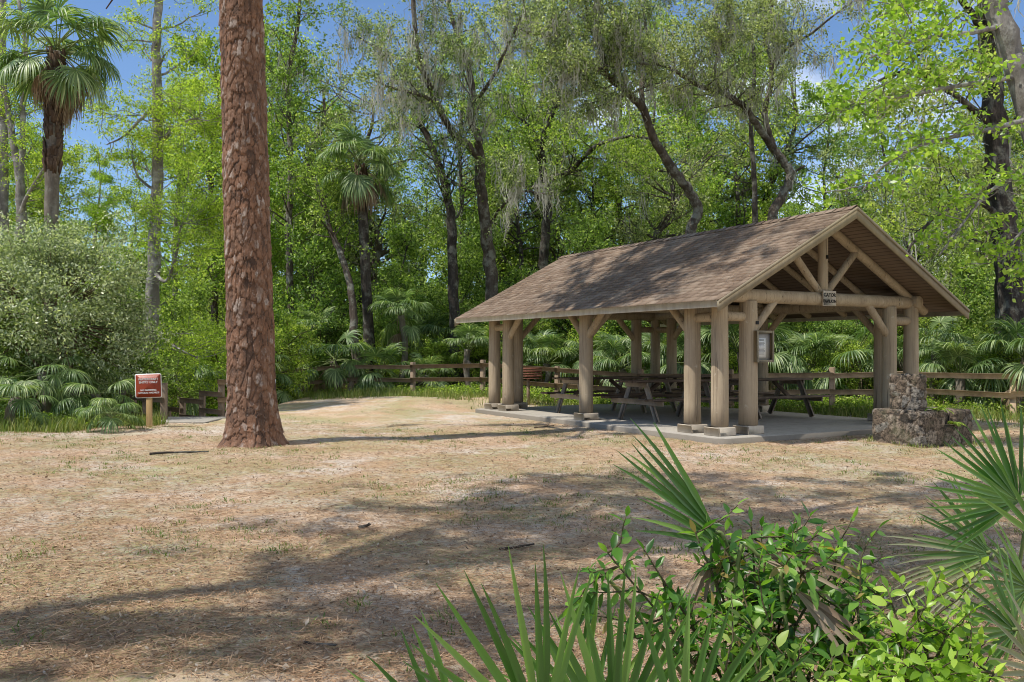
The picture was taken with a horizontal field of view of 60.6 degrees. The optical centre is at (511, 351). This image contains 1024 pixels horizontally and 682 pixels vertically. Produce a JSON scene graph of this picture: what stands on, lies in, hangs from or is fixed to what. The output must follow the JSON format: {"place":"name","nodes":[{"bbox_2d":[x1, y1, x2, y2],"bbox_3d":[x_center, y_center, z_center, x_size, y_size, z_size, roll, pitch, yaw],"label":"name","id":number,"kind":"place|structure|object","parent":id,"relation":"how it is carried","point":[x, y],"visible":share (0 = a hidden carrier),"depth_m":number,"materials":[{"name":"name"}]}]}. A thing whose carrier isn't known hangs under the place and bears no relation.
{"place":"outdoors","nodes":[
{"label":"outdoors","id":0,"kind":"place"},
{"bbox_2d":[0,363,1023,681],"bbox_3d":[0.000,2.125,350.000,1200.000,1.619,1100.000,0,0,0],"label":"ground","id":1,"kind":"structure","parent":0,"point":[430,411],"depth_m":8.63,"materials":[{"name":"brown soil"}]},
{"bbox_2d":[0,0,41,237],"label":"grey tree","id":2,"kind":"object","parent":1,"relation":"on","point":[4,200],"visible":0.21,"depth_m":33.88,"materials":[{"name":"green plant"}]},
{"bbox_2d":[0,312,55,411],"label":"leafy shrub","id":3,"kind":"object","parent":1,"relation":"on","point":[21,366],"visible":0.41,"depth_m":19.53,"materials":[{"name":"green plant"}]},
{"bbox_2d":[0,381,59,425],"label":"young palm","id":4,"kind":"object","parent":1,"relation":"on","point":[14,403],"visible":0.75,"depth_m":17.56,"materials":[{"name":"green plant"}]},
{"bbox_2d":[0,352,91,414],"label":"young palm","id":5,"kind":"object","parent":1,"relation":"on","point":[55,379],"visible":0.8,"depth_m":18.59,"materials":[{"name":"green plant"}]},
{"bbox_2d":[0,0,96,242],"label":"forked tree","id":6,"kind":"object","parent":1,"relation":"on","point":[18,157],"visible":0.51,"depth_m":32.87,"materials":[{"name":"green plant"}]},
{"bbox_2d":[0,0,133,358],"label":"cabbage palm","id":7,"kind":"object","parent":1,"relation":"on","point":[56,86],"visible":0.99,"depth_m":21.69,"materials":[{"name":"green plant"}]},
{"bbox_2d":[8,135,132,310],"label":"leafy tree","id":8,"kind":"object","parent":1,"relation":"on","point":[71,164],"visible":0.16,"depth_m":42.48,"materials":[{"name":"green plant"}]},
{"bbox_2d":[0,195,176,411],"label":"silvery bush","id":9,"kind":"object","parent":1,"relation":"on","point":[40,270],"visible":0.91,"depth_m":19.74,"materials":[{"name":"green plant"}]},
{"bbox_2d":[49,373,139,421],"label":"young palm","id":10,"kind":"object","parent":1,"relation":"on","point":[83,400],"visible":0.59,"depth_m":18.59,"materials":[{"name":"green plant"}]},
{"bbox_2d":[59,144,131,322],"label":"cypress tree","id":11,"kind":"object","parent":1,"relation":"on","point":[101,178],"visible":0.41,"depth_m":39.52,"materials":[{"name":"green plant"}]},
{"bbox_2d":[73,398,146,433],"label":"young palm","id":12,"kind":"object","parent":1,"relation":"on","point":[96,402],"visible":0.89,"depth_m":17.24,"materials":[{"name":"green plant"}]},
{"bbox_2d":[85,182,186,319],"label":"leafy tree","id":13,"kind":"object","parent":1,"relation":"on","point":[125,197],"visible":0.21,"depth_m":53.74,"materials":[{"name":"green plant"}]},
{"bbox_2d":[85,309,191,403],"bbox_3d":[-9.906,0.530,22.614,2.820,3.356,2.466,0,0,-7],"label":"leafy shrub","id":14,"kind":"object","parent":1,"relation":"on","point":[165,365],"visible":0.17,"depth_m":22.75,"materials":[{"name":"green plant"}]},
{"bbox_2d":[135,373,161,426],"bbox_3d":[-7.515,1.106,18.138,0.548,1.311,0.099,0,0,-3],"label":"watercraft sign","id":15,"kind":"object","parent":1,"relation":"on","point":[148,387],"visible":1,"depth_m":18.09,"materials":[{"name":"red metal"}]},
{"bbox_2d":[103,338,209,416],"bbox_3d":[-10.056,1.274,24.506,2.846,3.314,2.489,0,0,3],"label":"leafy shrub","id":16,"kind":"object","parent":1,"relation":"on","point":[188,389],"visible":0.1,"depth_m":24.64,"materials":[{"name":"green plant"}]},
{"bbox_2d":[107,247,223,344],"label":"understory tree","id":17,"kind":"object","parent":1,"relation":"on","point":[142,292],"visible":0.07,"depth_m":33.22,"materials":[{"name":"green plant"}]},
{"bbox_2d":[70,0,270,413],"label":"cypress tree","id":18,"kind":"object","parent":1,"relation":"on","point":[156,205],"visible":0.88,"depth_m":24.97,"materials":[{"name":"green plant"}]},
{"bbox_2d":[122,74,220,337],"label":"cypress tree","id":19,"kind":"object","parent":1,"relation":"on","point":[178,184],"visible":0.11,"depth_m":45.29,"materials":[{"name":"green plant"}]},
{"bbox_2d":[158,273,226,415],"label":"understory tree","id":20,"kind":"object","parent":1,"relation":"on","point":[196,298],"visible":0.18,"depth_m":29.85,"materials":[{"name":"green plant"}]},
{"bbox_2d":[159,364,225,416],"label":"young palm","id":21,"kind":"object","parent":1,"relation":"on","point":[200,371],"visible":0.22,"depth_m":25.68,"materials":[{"name":"green plant"}]},
{"bbox_2d":[168,380,226,416],"bbox_3d":[-7.871,1.862,21.899,3.745,2.396,0.545,0,0,40],"label":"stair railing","id":22,"kind":"object","parent":1,"relation":"on","point":[204,410],"visible":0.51,"depth_m":21.40,"materials":[{"name":"brown wood"}]},
{"bbox_2d":[106,0,289,447],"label":"pine tree","id":23,"kind":"object","parent":1,"relation":"on","point":[252,416],"visible":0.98,"depth_m":14.52,"materials":[{"name":"brown plant"}]},
{"bbox_2d":[112,26,311,401],"bbox_3d":[-12.461,-5.402,37.455,7.918,16.954,8.549,0,0,-44],"label":"leafy tree","id":24,"kind":"object","parent":1,"relation":"on","point":[207,169],"visible":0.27,"depth_m":36.48,"materials":[{"name":"green plant"}]},
{"bbox_2d":[170,101,333,323],"bbox_3d":[-11.607,-3.980,37.313,6.134,14.178,6.622,0,0,33],"label":"leafy tree","id":25,"kind":"object","parent":1,"relation":"on","point":[276,210],"visible":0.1,"depth_m":37.05,"materials":[{"name":"green plant"}]},
{"bbox_2d":[171,14,358,312],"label":"leafy tree","id":26,"kind":"object","parent":1,"relation":"on","point":[267,51],"visible":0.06,"depth_m":41.61,"materials":[{"name":"green plant"}]},
{"bbox_2d":[212,305,326,410],"bbox_3d":[-7.797,0.347,27.439,3.104,3.608,3.593,0,0,42],"label":"leafy shrub","id":27,"kind":"object","parent":1,"relation":"on","point":[289,330],"visible":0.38,"depth_m":27.51,"materials":[{"name":"green plant"}]},
{"bbox_2d":[263,0,354,397],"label":"slender tree","id":28,"kind":"object","parent":1,"relation":"on","point":[284,81],"visible":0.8,"depth_m":32.82,"materials":[{"name":"green plant"}]},
{"bbox_2d":[292,307,349,384],"bbox_3d":[-6.686,0.163,31.144,2.515,3.486,2.876,0,0,27],"label":"leafy shrub","id":29,"kind":"object","parent":1,"relation":"on","point":[329,335],"visible":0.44,"depth_m":30.91,"materials":[{"name":"green plant"}]},
{"bbox_2d":[273,174,372,391],"bbox_3d":[-8.533,-2.510,38.242,4.922,10.800,5.314,0,0,-37],"label":"leafy tree","id":30,"kind":"object","parent":1,"relation":"on","point":[295,208],"visible":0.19,"depth_m":38.01,"materials":[{"name":"green plant"}]},
{"bbox_2d":[269,112,378,389],"bbox_3d":[-6.875,-3.561,31.206,4.421,10.152,3.898,0,0,0],"label":"leaning tree","id":31,"kind":"object","parent":1,"relation":"on","point":[312,173],"visible":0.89,"depth_m":30.95,"materials":[{"name":"green plant"}]},
{"bbox_2d":[273,221,374,382],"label":"understory tree","id":32,"kind":"object","parent":1,"relation":"on","point":[323,257],"visible":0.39,"depth_m":31.93,"materials":[{"name":"green plant"}]},
{"bbox_2d":[285,328,372,394],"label":"young palm","id":33,"kind":"object","parent":1,"relation":"on","point":[335,375],"visible":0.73,"depth_m":29.08,"materials":[{"name":"green plant"}]},
{"bbox_2d":[265,39,394,358],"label":"mossy oak","id":34,"kind":"object","parent":1,"relation":"on","point":[348,119],"visible":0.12,"depth_m":42.91,"materials":[{"name":"green plant"}]},
{"bbox_2d":[315,122,408,377],"bbox_3d":[-5.287,-3.258,30.916,3.372,9.547,3.099,0,0,0],"label":"cabbage palm","id":35,"kind":"object","parent":1,"relation":"on","point":[361,190],"visible":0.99,"depth_m":30.74,"materials":[{"name":"green plant"}]},
{"bbox_2d":[281,43,445,381],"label":"mossy oak","id":36,"kind":"object","parent":1,"relation":"on","point":[378,249],"visible":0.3,"depth_m":40.62,"materials":[{"name":"green plant"}]},
{"bbox_2d":[304,148,440,351],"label":"leafy tree","id":37,"kind":"object","parent":1,"relation":"on","point":[384,243],"visible":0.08,"depth_m":42.08,"materials":[{"name":"green plant"}]},
{"bbox_2d":[340,342,416,390],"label":"young palm","id":38,"kind":"object","parent":1,"relation":"on","point":[388,353],"visible":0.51,"depth_m":28.89,"materials":[{"name":"green plant"}]},
{"bbox_2d":[366,287,433,386],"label":"young palm","id":39,"kind":"object","parent":1,"relation":"on","point":[389,332],"visible":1,"depth_m":30.31,"materials":[{"name":"green plant"}]},
{"bbox_2d":[357,213,448,376],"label":"understory tree","id":40,"kind":"object","parent":1,"relation":"on","point":[400,236],"visible":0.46,"depth_m":35.53,"materials":[{"name":"green plant"}]},
{"bbox_2d":[374,184,467,376],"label":"leafy tree","id":41,"kind":"object","parent":1,"relation":"on","point":[428,214],"visible":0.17,"depth_m":47.05,"materials":[{"name":"green plant"}]},
{"bbox_2d":[376,88,487,386],"bbox_3d":[-2.919,-3.978,31.891,4.252,10.946,2.836,0,0,-12],"label":"dark oak","id":42,"kind":"object","parent":1,"relation":"on","point":[445,190],"visible":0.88,"depth_m":31.84,"materials":[{"name":"green plant"}]},
{"bbox_2d":[411,331,463,384],"bbox_3d":[-2.558,0.448,31.341,2.011,2.338,2.328,0,0,8],"label":"leafy shrub","id":43,"kind":"object","parent":1,"relation":"on","point":[432,349],"visible":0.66,"depth_m":30.88,"materials":[{"name":"green plant"}]},
{"bbox_2d":[401,235,484,376],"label":"understory tree","id":44,"kind":"object","parent":1,"relation":"on","point":[465,283],"visible":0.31,"depth_m":33.45,"materials":[{"name":"green plant"}]},
{"bbox_2d":[320,0,577,388],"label":"oak tree","id":45,"kind":"object","parent":1,"relation":"on","point":[412,91],"visible":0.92,"depth_m":31.41,"materials":[{"name":"green plant"}]},
{"bbox_2d":[404,211,502,355],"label":"understory tree","id":46,"kind":"object","parent":1,"relation":"on","point":[430,242],"visible":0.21,"depth_m":38.92,"materials":[{"name":"green plant"}]},
{"bbox_2d":[387,25,541,298],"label":"leafy tree","id":47,"kind":"object","parent":1,"relation":"on","point":[470,192],"visible":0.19,"depth_m":45.21,"materials":[{"name":"green plant"}]},
{"bbox_2d":[443,322,488,386],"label":"young palm","id":48,"kind":"object","parent":1,"relation":"on","point":[465,333],"visible":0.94,"depth_m":30.07,"materials":[{"name":"green plant"}]},
{"bbox_2d":[423,209,539,372],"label":"understory tree","id":49,"kind":"object","parent":1,"relation":"on","point":[475,234],"visible":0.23,"depth_m":34.62,"materials":[{"name":"green plant"}]},
{"bbox_2d":[0,406,1021,681],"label":"grass tufts","id":50,"kind":"object","parent":1,"relation":"on","point":[450,510],"visible":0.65,"depth_m":9.21,"materials":[{"name":"plant"}]},
{"bbox_2d":[0,417,1023,681],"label":"pine straw","id":51,"kind":"object","parent":1,"relation":"on","point":[334,654],"visible":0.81,"depth_m":6.74,"materials":[{"name":"brown plant"}]},
{"bbox_2d":[434,118,594,289],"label":"leafy tree","id":52,"kind":"object","parent":1,"relation":"on","point":[489,145],"visible":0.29,"depth_m":43.12,"materials":[{"name":"green plant"}]},
{"bbox_2d":[432,0,625,281],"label":"mossy oak","id":53,"kind":"object","parent":1,"relation":"on","point":[517,86],"visible":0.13,"depth_m":46.47,"materials":[{"name":"green plant"}]},
{"bbox_2d":[472,86,607,275],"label":"leafy tree","id":54,"kind":"object","parent":1,"relation":"on","point":[533,251],"visible":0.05,"depth_m":47.10,"materials":[{"name":"green plant"}]},
{"bbox_2d":[466,67,632,276],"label":"mossy oak","id":55,"kind":"object","parent":1,"relation":"on","point":[554,252],"visible":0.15,"depth_m":46.26,"materials":[{"name":"green plant"}]},
{"bbox_2d":[523,329,578,392],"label":"young palm","id":56,"kind":"object","parent":1,"relation":"on","point":[534,343],"visible":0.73,"depth_m":29.31,"materials":[{"name":"green plant"}]},
{"bbox_2d":[512,209,626,383],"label":"understory tree","id":57,"kind":"object","parent":1,"relation":"on","point":[583,237],"visible":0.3,"depth_m":32.08,"materials":[{"name":"green plant"}]},
{"bbox_2d":[346,545,817,681],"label":"saw palmetto","id":58,"kind":"object","parent":1,"relation":"on","point":[566,666],"visible":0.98,"depth_m":2.49,"materials":[{"name":"green plant"}]},
{"bbox_2d":[470,0,704,387],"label":"oak tree","id":59,"kind":"object","parent":1,"relation":"on","point":[565,60],"visible":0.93,"depth_m":25.90,"materials":[{"name":"green plant"}]},
{"bbox_2d":[474,0,702,375],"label":"oak tree","id":60,"kind":"object","parent":1,"relation":"on","point":[599,145],"visible":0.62,"depth_m":34.87,"materials":[{"name":"green plant"}]},
{"bbox_2d":[550,204,650,369],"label":"understory tree","id":61,"kind":"object","parent":1,"relation":"on","point":[587,214],"visible":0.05,"depth_m":34.35,"materials":[{"name":"green plant"}]},
{"bbox_2d":[552,134,657,333],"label":"leafy tree","id":62,"kind":"object","parent":1,"relation":"on","point":[605,186],"visible":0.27,"depth_m":46.47,"materials":[{"name":"green plant"}]},
{"bbox_2d":[523,0,688,253],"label":"leafy tree","id":63,"kind":"object","parent":1,"relation":"on","point":[618,201],"visible":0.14,"depth_m":51.22,"materials":[{"name":"green plant"}]},
{"bbox_2d":[593,330,662,393],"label":"young palm","id":64,"kind":"object","parent":1,"relation":"on","point":[612,346],"visible":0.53,"depth_m":27.29,"materials":[{"name":"green plant"}]},
{"bbox_2d":[279,360,1023,415],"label":"wooden fence","id":65,"kind":"object","parent":1,"relation":"on","point":[831,375],"visible":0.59,"depth_m":23.40,"materials":[{"name":"brown wood"}]},
{"bbox_2d":[585,45,748,372],"bbox_3d":[6.506,-5.815,38.279,7.553,15.047,7.624,0,0,44],"label":"mossy oak","id":66,"kind":"object","parent":1,"relation":"on","point":[632,236],"visible":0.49,"depth_m":37.64,"materials":[{"name":"green plant"}]},
{"bbox_2d":[610,169,724,333],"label":"leafy tree","id":67,"kind":"object","parent":1,"relation":"on","point":[704,192],"visible":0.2,"depth_m":41.18,"materials":[{"name":"green plant"}]},
{"bbox_2d":[607,81,746,236],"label":"leafy tree","id":68,"kind":"object","parent":1,"relation":"on","point":[720,177],"visible":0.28,"depth_m":44.95,"materials":[{"name":"green plant"}]},
{"bbox_2d":[454,205,969,444],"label":"picnic pavilion","id":69,"kind":"structure","parent":1,"relation":"on","point":[853,262],"depth_m":17.51,"materials":[{"name":"wood"}]},
{"bbox_2d":[540,376,662,413],"bbox_3d":[2.092,1.036,20.625,2.267,0.874,1.802,0,0,-30],"label":"picnic table","id":70,"kind":"object","parent":69,"relation":"on","point":[562,394],"visible":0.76,"depth_m":20.55,"materials":[{"name":"brown wood"}]},
{"bbox_2d":[601,379,737,423],"bbox_3d":[3.320,1.036,18.621,2.267,0.874,1.802,0,0,-30],"label":"picnic table","id":71,"kind":"object","parent":69,"relation":"on","point":[626,399],"visible":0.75,"depth_m":18.39,"materials":[{"name":"brown wood"}]},
{"bbox_2d":[754,330,773,361],"bbox_3d":[4.448,-0.090,15.463,0.425,0.560,0.085,0,0,-30],"label":"notice box","id":72,"kind":"object","parent":69,"relation":"attached to","point":[763,346],"visible":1,"depth_m":15.48,"materials":[{"name":"paint"}]},
{"bbox_2d":[701,377,831,419],"bbox_3d":[5.651,1.036,19.563,2.267,0.874,1.802,0,0,-30],"label":"picnic table","id":73,"kind":"object","parent":69,"relation":"on","point":[776,395],"visible":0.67,"depth_m":19.54,"materials":[{"name":"brown wood"}]},
{"bbox_2d":[620,15,804,370],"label":"mossy oak","id":74,"kind":"object","parent":1,"relation":"on","point":[732,173],"visible":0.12,"depth_m":48.73,"materials":[{"name":"green plant"}]},
{"bbox_2d":[550,418,876,681],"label":"saw palmetto","id":75,"kind":"object","parent":1,"relation":"on","point":[687,500],"visible":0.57,"depth_m":2.95,"materials":[{"name":"green plant"}]},
{"bbox_2d":[591,0,871,220],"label":"oak tree","id":76,"kind":"object","parent":1,"relation":"on","point":[730,36],"visible":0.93,"depth_m":27.84,"materials":[{"name":"green plant"}]},
{"bbox_2d":[562,498,900,681],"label":"leafy shrub","id":77,"kind":"object","parent":1,"relation":"on","point":[754,602],"visible":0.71,"depth_m":2.83,"materials":[{"name":"green plant"}]},
{"bbox_2d":[656,17,830,369],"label":"leafy tree","id":78,"kind":"object","parent":1,"relation":"on","point":[762,215],"visible":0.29,"depth_m":46.89,"materials":[{"name":"green plant"}]},
{"bbox_2d":[701,324,795,396],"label":"young palm","id":79,"kind":"object","parent":1,"relation":"on","point":[733,329],"visible":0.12,"depth_m":25.39,"materials":[{"name":"green plant"}]},
{"bbox_2d":[715,2,804,222],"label":"slender tree","id":80,"kind":"object","parent":1,"relation":"on","point":[751,134],"visible":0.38,"depth_m":31.94,"materials":[{"name":"green plant"}]},
{"bbox_2d":[736,322,824,400],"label":"young palm","id":81,"kind":"object","parent":1,"relation":"on","point":[790,363],"visible":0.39,"depth_m":24.02,"materials":[{"name":"green plant"}]},
{"bbox_2d":[699,19,876,228],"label":"mossy oak","id":82,"kind":"object","parent":1,"relation":"on","point":[789,149],"visible":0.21,"depth_m":48.69,"materials":[{"name":"green plant"}]},
{"bbox_2d":[702,582,883,681],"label":"leafy shrub","id":83,"kind":"object","parent":1,"relation":"on","point":[761,642],"visible":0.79,"depth_m":2.53,"materials":[{"name":"green plant"}]},
{"bbox_2d":[783,330,844,394],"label":"young palm","id":84,"kind":"object","parent":1,"relation":"on","point":[819,343],"visible":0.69,"depth_m":23.91,"materials":[{"name":"green plant"}]},
{"bbox_2d":[763,73,885,371],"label":"leafy tree","id":85,"kind":"object","parent":1,"relation":"on","point":[811,96],"visible":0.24,"depth_m":48.79,"materials":[{"name":"green plant"}]},
{"bbox_2d":[797,319,868,379],"bbox_3d":[9.645,0.192,26.203,2.451,3.162,2.143,0,0,15],"label":"leafy shrub","id":86,"kind":"object","parent":1,"relation":"on","point":[840,327],"visible":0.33,"depth_m":25.96,"materials":[{"name":"green plant"}]},
{"bbox_2d":[801,337,869,401],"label":"young palm","id":87,"kind":"object","parent":1,"relation":"on","point":[851,347],"visible":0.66,"depth_m":23.78,"materials":[{"name":"green plant"}]},
{"bbox_2d":[802,321,902,403],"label":"young palm","id":88,"kind":"object","parent":1,"relation":"on","point":[868,361],"visible":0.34,"depth_m":23.61,"materials":[{"name":"green plant"}]},
{"bbox_2d":[801,142,934,368],"bbox_3d":[15.298,-3.755,38.473,5.799,10.771,5.853,0,0,33],"label":"mossy oak","id":89,"kind":"object","parent":1,"relation":"on","point":[848,195],"visible":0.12,"depth_m":38.26,"materials":[{"name":"green plant"}]},
{"bbox_2d":[827,77,961,265],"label":"leafy tree","id":90,"kind":"object","parent":1,"relation":"on","point":[871,152],"visible":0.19,"depth_m":46.41,"materials":[{"name":"green plant"}]},
{"bbox_2d":[789,556,1019,681],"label":"leafy shrub","id":91,"kind":"object","parent":1,"relation":"on","point":[915,664],"visible":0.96,"depth_m":2.60,"materials":[{"name":"green plant"}]},
{"bbox_2d":[796,0,1023,301],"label":"maple tree","id":92,"kind":"object","parent":1,"relation":"on","point":[1003,27],"visible":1,"depth_m":14.31,"materials":[{"name":"green plant"}]},
{"bbox_2d":[858,153,974,320],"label":"mossy oak","id":93,"kind":"object","parent":1,"relation":"on","point":[930,262],"visible":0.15,"depth_m":32.98,"materials":[{"name":"green plant"}]},
{"bbox_2d":[872,373,972,447],"bbox_3d":[7.178,1.009,15.249,1.526,1.283,1.024,0,0,-30],"label":"stone fireplace","id":94,"kind":"object","parent":1,"relation":"on","point":[905,417],"visible":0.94,"depth_m":14.83,"materials":[{"name":"grey stone"}]},
{"bbox_2d":[830,0,1023,404],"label":"oak tree","id":95,"kind":"object","parent":1,"relation":"on","point":[992,101],"visible":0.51,"depth_m":21.11,"materials":[{"name":"green plant"}]},
{"bbox_2d":[898,316,975,406],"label":"young palm","id":96,"kind":"object","parent":1,"relation":"on","point":[945,334],"visible":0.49,"depth_m":21.69,"materials":[{"name":"green plant"}]},
{"bbox_2d":[886,399,1023,681],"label":"saw palmetto","id":97,"kind":"object","parent":1,"relation":"on","point":[998,499],"visible":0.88,"depth_m":3.25,"materials":[{"name":"green plant"}]},
{"bbox_2d":[921,246,995,379],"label":"understory tree","id":98,"kind":"object","parent":1,"relation":"on","point":[964,272],"visible":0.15,"depth_m":27.09,"materials":[{"name":"green plant"}]},
{"bbox_2d":[903,42,1023,386],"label":"mossy oak","id":99,"kind":"object","parent":1,"relation":"on","point":[977,163],"visible":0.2,"depth_m":28.34,"materials":[{"name":"green plant"}]},
{"bbox_2d":[919,337,1008,406],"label":"young palm","id":100,"kind":"object","parent":1,"relation":"on","point":[953,352],"visible":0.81,"depth_m":20.58,"materials":[{"name":"green plant"}]},
{"bbox_2d":[936,335,1023,410],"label":"young palm","id":101,"kind":"object","parent":1,"relation":"on","point":[971,384],"visible":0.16,"depth_m":20.70,"materials":[{"name":"green plant"}]},
{"bbox_2d":[945,204,1023,335],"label":"understory tree","id":102,"kind":"object","parent":1,"relation":"on","point":[982,273],"visible":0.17,"depth_m":25.42,"materials":[{"name":"green plant"}]},
{"bbox_2d":[972,313,1023,412],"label":"young palm","id":103,"kind":"object","parent":1,"relation":"on","point":[1009,340],"visible":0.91,"depth_m":20.03,"materials":[{"name":"green plant"}]},
{"bbox_2d":[0,380,1023,448],"bbox_3d":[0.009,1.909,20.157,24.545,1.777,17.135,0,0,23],"label":"tall grass","id":104,"kind":"structure","parent":0,"point":[64,425],"depth_m":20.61,"materials":[{"name":"green plant"}]},
{"bbox_2d":[6,0,1023,335],"label":"sky","id":105,"kind":"structure","parent":0,"point":[126,66],"materials":[{"name":"blue"}]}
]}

